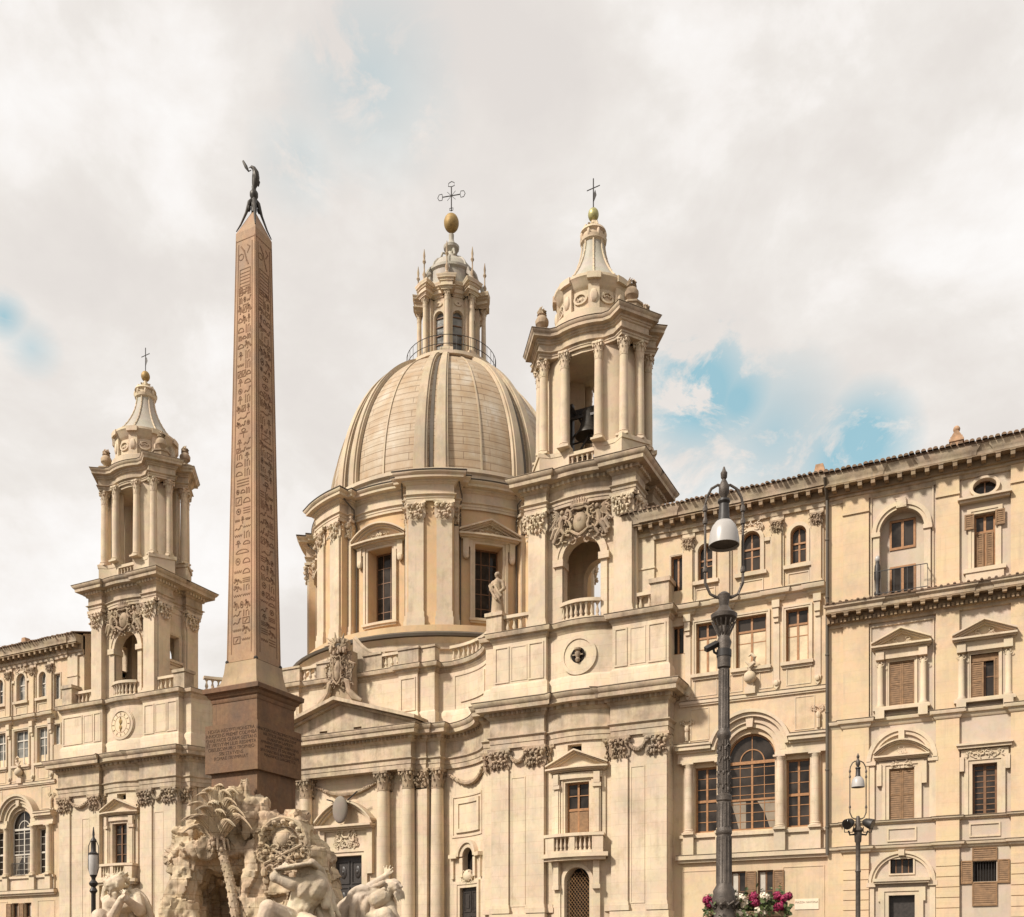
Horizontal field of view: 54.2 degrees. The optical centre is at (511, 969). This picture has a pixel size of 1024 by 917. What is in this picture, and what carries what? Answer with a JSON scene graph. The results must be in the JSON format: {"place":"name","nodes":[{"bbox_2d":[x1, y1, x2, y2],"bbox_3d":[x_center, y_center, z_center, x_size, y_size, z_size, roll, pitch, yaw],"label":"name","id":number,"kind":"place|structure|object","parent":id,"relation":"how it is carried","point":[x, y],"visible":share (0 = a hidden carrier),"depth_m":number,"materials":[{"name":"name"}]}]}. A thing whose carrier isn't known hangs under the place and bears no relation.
{"place":"outdoors","nodes":[
{"label":"outdoors","id":0,"kind":"place"},
{"bbox_2d":[0,631,90,916],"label":"palace","id":1,"kind":"structure","parent":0,"point":[35,674],"depth_m":80.40,"materials":[{"name":"paint"}]},
{"bbox_2d":[0,681,2,703],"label":"window","id":2,"kind":"structure","parent":1,"relation":"in","point":[1,684],"depth_m":82.68,"materials":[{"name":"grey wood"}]},
{"bbox_2d":[0,833,3,875],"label":"window","id":3,"kind":"structure","parent":1,"relation":"in","point":[1,834],"depth_m":82.74,"materials":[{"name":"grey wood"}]},
{"bbox_2d":[0,734,5,767],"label":"window","id":4,"kind":"structure","parent":1,"relation":"in","point":[2,737],"depth_m":82.50,"materials":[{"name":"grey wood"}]},
{"bbox_2d":[14,903,17,916],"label":"window","id":5,"kind":"structure","parent":1,"relation":"in","point":[15,904],"depth_m":81.86,"materials":[{"name":"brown wood"}]},
{"bbox_2d":[13,811,30,875],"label":"window","id":6,"kind":"structure","parent":1,"relation":"in","point":[21,839],"depth_m":81.60,"materials":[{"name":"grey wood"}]},
{"bbox_2d":[17,730,27,764],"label":"window","id":7,"kind":"structure","parent":1,"relation":"in","point":[22,737],"depth_m":81.52,"materials":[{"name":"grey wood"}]},
{"bbox_2d":[20,674,24,700],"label":"window","id":8,"kind":"structure","parent":1,"relation":"in","point":[22,679],"depth_m":81.54,"materials":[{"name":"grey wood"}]},
{"bbox_2d":[26,903,30,916],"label":"window","id":9,"kind":"structure","parent":1,"relation":"in","point":[28,905],"depth_m":81.22,"materials":[{"name":"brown wood"}]},
{"bbox_2d":[40,829,45,873],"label":"window","id":10,"kind":"structure","parent":1,"relation":"in","point":[42,831],"depth_m":80.50,"materials":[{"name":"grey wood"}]},
{"bbox_2d":[40,727,46,761],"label":"window","id":11,"kind":"structure","parent":1,"relation":"in","point":[43,731],"depth_m":80.43,"materials":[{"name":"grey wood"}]},
{"bbox_2d":[42,673,45,696],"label":"window","id":12,"kind":"structure","parent":1,"relation":"in","point":[44,675],"depth_m":80.37,"materials":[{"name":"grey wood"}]},
{"bbox_2d":[56,674,59,698],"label":"window","id":13,"kind":"structure","parent":1,"relation":"in","point":[57,676],"depth_m":79.63,"materials":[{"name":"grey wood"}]},
{"bbox_2d":[56,725,59,744],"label":"window","id":14,"kind":"structure","parent":1,"relation":"in","point":[57,726],"depth_m":79.63,"materials":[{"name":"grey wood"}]},
{"bbox_2d":[41,178,688,916],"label":"church","id":15,"kind":"structure","parent":0,"point":[465,752],"depth_m":68.18,"materials":[{"name":"stone"}]},
{"bbox_2d":[116,824,126,862],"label":"window","id":16,"kind":"structure","parent":15,"relation":"in","point":[121,829],"depth_m":75.04,"materials":[{"name":"brown wood"}]},
{"bbox_2d":[336,856,361,895],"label":"door","id":17,"kind":"structure","parent":15,"relation":"in","point":[350,868],"depth_m":69.66,"materials":[{"name":"grey metal"}]},
{"bbox_2d":[463,887,475,916],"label":"door","id":18,"kind":"structure","parent":15,"relation":"in","point":[469,894],"depth_m":65.66,"materials":[{"name":"grey wood"}]},
{"bbox_2d":[488,572,505,612],"bbox_3d":[-0.909,-23.129,61.428,1.117,2.697,0.795,0,0,26],"label":"statue","id":19,"kind":"object","parent":15,"relation":"on","point":[497,587],"visible":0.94,"depth_m":61.23,"materials":[{"name":"stone"}]},
{"bbox_2d":[568,782,588,832],"bbox_3d":[3.918,-9.425,58.549,1.434,3.050,0.132,0,0,26],"label":"window","id":20,"kind":"structure","parent":15,"relation":"in","point":[578,793],"depth_m":58.53,"materials":[{"name":"orange wood"}]},
{"bbox_2d":[0,0,1023,689],"label":"sky","id":21,"kind":"structure","parent":0,"point":[819,204],"materials":[{"name":"white"}]},
{"bbox_2d":[821,425,1023,916],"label":"palace","id":22,"kind":"structure","parent":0,"point":[924,711],"depth_m":50.08,"materials":[{"name":"beige paint"}]},
{"bbox_2d":[874,556,880,595],"bbox_3d":[18.546,-19.990,50.749,0.320,2.080,0.320,0,0,26],"label":"pipe","id":23,"kind":"object","parent":22,"relation":"on","point":[877,575],"visible":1,"depth_m":50.65,"materials":[{"name":"black metal"}]},
{"bbox_2d":[890,859,912,873],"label":"window","id":24,"kind":"structure","parent":22,"relation":"in","point":[896,865],"depth_m":51.05,"materials":[{"name":"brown wood"}]},
{"bbox_2d":[889,895,914,916],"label":"door","id":25,"kind":"structure","parent":22,"relation":"in","point":[899,906],"depth_m":51.06,"materials":[{"name":"grey metal"}]},
{"bbox_2d":[890,517,915,550],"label":"window","id":26,"kind":"structure","parent":22,"relation":"in","point":[902,532],"depth_m":51.16,"materials":[{"name":"orange wood"}]},
{"bbox_2d":[890,563,915,592],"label":"window","id":27,"kind":"structure","parent":22,"relation":"in","point":[895,573],"depth_m":51.16,"materials":[{"name":"orange wood"}]},
{"bbox_2d":[974,513,994,567],"bbox_3d":[23.334,-21.125,49.351,0.940,2.650,0.082,0,0,26],"label":"window","id":28,"kind":"structure","parent":22,"relation":"in","point":[983,523],"depth_m":49.34,"materials":[{"name":"orange wood"}]},
{"bbox_2d":[973,481,995,493],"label":"oval window","id":29,"kind":"structure","parent":22,"relation":"in","point":[985,486],"depth_m":49.36,"materials":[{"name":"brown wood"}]},
{"bbox_2d":[976,660,993,695],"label":"window","id":30,"kind":"structure","parent":22,"relation":"in","point":[988,665],"depth_m":49.29,"materials":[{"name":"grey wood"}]},
{"bbox_2d":[973,763,996,813],"bbox_3d":[23.336,-8.885,49.357,1.100,2.530,0.070,0,0,26],"label":"window","id":31,"kind":"structure","parent":22,"relation":"in","point":[984,775],"depth_m":49.34,"materials":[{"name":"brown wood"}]},
{"label":"ground","id":32,"kind":"structure","parent":0,"visible":0},
{"bbox_2d":[88,827,98,912],"bbox_3d":[-20.924,-2.775,49.999,0.520,8.750,0.500,0,0,26],"label":"street lamp","id":33,"kind":"object","parent":32,"relation":"on","point":[93,862],"visible":1,"depth_m":49.89,"materials":[{"name":"black metal"}]},
{"bbox_2d":[161,777,345,916],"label":"fountain","id":34,"kind":"object","parent":32,"relation":"on","point":[228,850],"visible":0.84,"depth_m":36.73,"materials":[{"name":"stone"}]},
{"bbox_2d":[91,871,154,916],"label":"statue","id":35,"kind":"object","parent":34,"relation":"on","point":[117,900],"visible":1,"depth_m":37.49,"materials":[{"name":"stone"}]},
{"bbox_2d":[202,160,303,812],"bbox_3d":[-10.048,-18.449,38.942,2.740,26.098,2.740,0,0,26],"label":"obelisk","id":36,"kind":"object","parent":34,"relation":"on","point":[252,736],"visible":1,"depth_m":38.40,"materials":[{"name":"red stone"}]},
{"bbox_2d":[257,859,340,916],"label":"statue","id":37,"kind":"object","parent":34,"relation":"on","point":[310,888],"visible":1,"depth_m":33.84,"materials":[{"name":"stone"}]},
{"bbox_2d":[334,865,405,916],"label":"statue","id":38,"kind":"object","parent":34,"relation":"on","point":[375,897],"visible":0.96,"depth_m":35.33,"materials":[{"name":"stone"}]},
{"bbox_2d":[619,463,828,916],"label":"palace","id":39,"kind":"structure","parent":32,"relation":"on","point":[777,669],"depth_m":54.79,"materials":[{"name":"paint"}]},
{"bbox_2d":[672,557,681,591],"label":"window","id":40,"kind":"structure","parent":39,"relation":"in","point":[676,562],"depth_m":56.99,"materials":[{"name":"orange wood"}]},
{"bbox_2d":[674,627,683,654],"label":"window","id":41,"kind":"structure","parent":39,"relation":"in","point":[678,632],"depth_m":56.94,"materials":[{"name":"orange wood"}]},
{"bbox_2d":[699,545,711,579],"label":"window","id":42,"kind":"structure","parent":39,"relation":"in","point":[708,552],"depth_m":56.23,"materials":[{"name":"orange wood"}]},
{"bbox_2d":[696,767,716,832],"bbox_3d":[10.992,-9.525,56.267,1.250,3.650,0.082,0,0,26],"label":"window","id":43,"kind":"structure","parent":39,"relation":"in","point":[706,778],"depth_m":56.26,"materials":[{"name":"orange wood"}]},
{"bbox_2d":[697,623,716,673],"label":"window","id":44,"kind":"structure","parent":39,"relation":"in","point":[706,634],"depth_m":56.27,"materials":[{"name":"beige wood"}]},
{"bbox_2d":[732,871,744,895],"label":"window","id":45,"kind":"structure","parent":39,"relation":"in","point":[741,875],"depth_m":55.37,"materials":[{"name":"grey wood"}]},
{"bbox_2d":[737,615,765,667],"bbox_3d":[13.226,-18.025,55.101,1.680,2.850,0.082,0,0,26],"label":"window","id":46,"kind":"structure","parent":39,"relation":"in","point":[751,631],"depth_m":55.09,"materials":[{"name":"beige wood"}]},
{"bbox_2d":[744,533,759,571],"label":"window","id":47,"kind":"structure","parent":39,"relation":"in","point":[752,540],"depth_m":55.09,"materials":[{"name":"orange wood"}]},
{"bbox_2d":[730,734,774,830],"bbox_3d":[13.249,-10.340,55.146,2.660,5.280,0.082,0,0,26],"label":"window","id":48,"kind":"structure","parent":39,"relation":"in","point":[751,783],"depth_m":55.12,"materials":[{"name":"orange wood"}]},
{"bbox_2d":[758,870,772,899],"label":"window","id":49,"kind":"structure","parent":39,"relation":"in","point":[768,873],"depth_m":54.74,"materials":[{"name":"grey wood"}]},
{"bbox_2d":[787,608,808,660],"bbox_3d":[15.447,-18.025,53.997,1.200,2.850,0.082,0,0,26],"label":"window","id":50,"kind":"structure","parent":39,"relation":"in","point":[797,620],"depth_m":53.99,"materials":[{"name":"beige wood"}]},
{"bbox_2d":[787,759,809,826],"bbox_3d":[15.505,-9.525,54.024,1.250,3.650,0.082,0,0,26],"label":"window","id":51,"kind":"structure","parent":39,"relation":"in","point":[798,771],"depth_m":54.01,"materials":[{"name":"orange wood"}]},
{"bbox_2d":[791,527,805,563],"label":"window","id":52,"kind":"structure","parent":39,"relation":"in","point":[798,537],"depth_m":53.97,"materials":[{"name":"orange wood"}]},
{"bbox_2d":[703,467,744,916],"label":"street lamp","id":53,"kind":"object","parent":32,"relation":"on","point":[724,535],"visible":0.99,"depth_m":15.86,"materials":[{"name":"metal"}]},
{"bbox_2d":[704,640,731,657],"bbox_3d":[3.268,-5.114,15.916,0.463,0.268,0.230,0,0,-12],"label":"security camera","id":54,"kind":"object","parent":53,"relation":"attached to","point":[713,645],"visible":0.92,"depth_m":15.86,"materials":[{"name":"black metal"}]},
{"bbox_2d":[702,883,793,916],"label":"flower trough","id":55,"kind":"object","parent":32,"relation":"on","point":[753,905],"visible":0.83,"depth_m":15.94,"materials":[{"name":"ceramic"}]},
{"bbox_2d":[849,754,866,916],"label":"street lamp","id":56,"kind":"object","parent":32,"relation":"on","point":[858,782],"visible":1,"depth_m":36.93,"materials":[{"name":"metal"}]},
{"bbox_2d":[842,818,854,835],"bbox_3d":[12.428,-5.289,36.944,0.404,0.636,0.482,0,0,38],"label":"floodlight","id":57,"kind":"object","parent":56,"relation":"attached to","point":[848,823],"visible":1,"depth_m":36.84,"materials":[{"name":"black metal"}]},
{"bbox_2d":[862,818,874,835],"bbox_3d":[13.127,-5.288,36.908,0.516,0.635,0.400,0,0,26],"label":"floodlight","id":58,"kind":"object","parent":56,"relation":"attached to","point":[868,823],"visible":1,"depth_m":36.84,"materials":[{"name":"black metal"}]}
]}

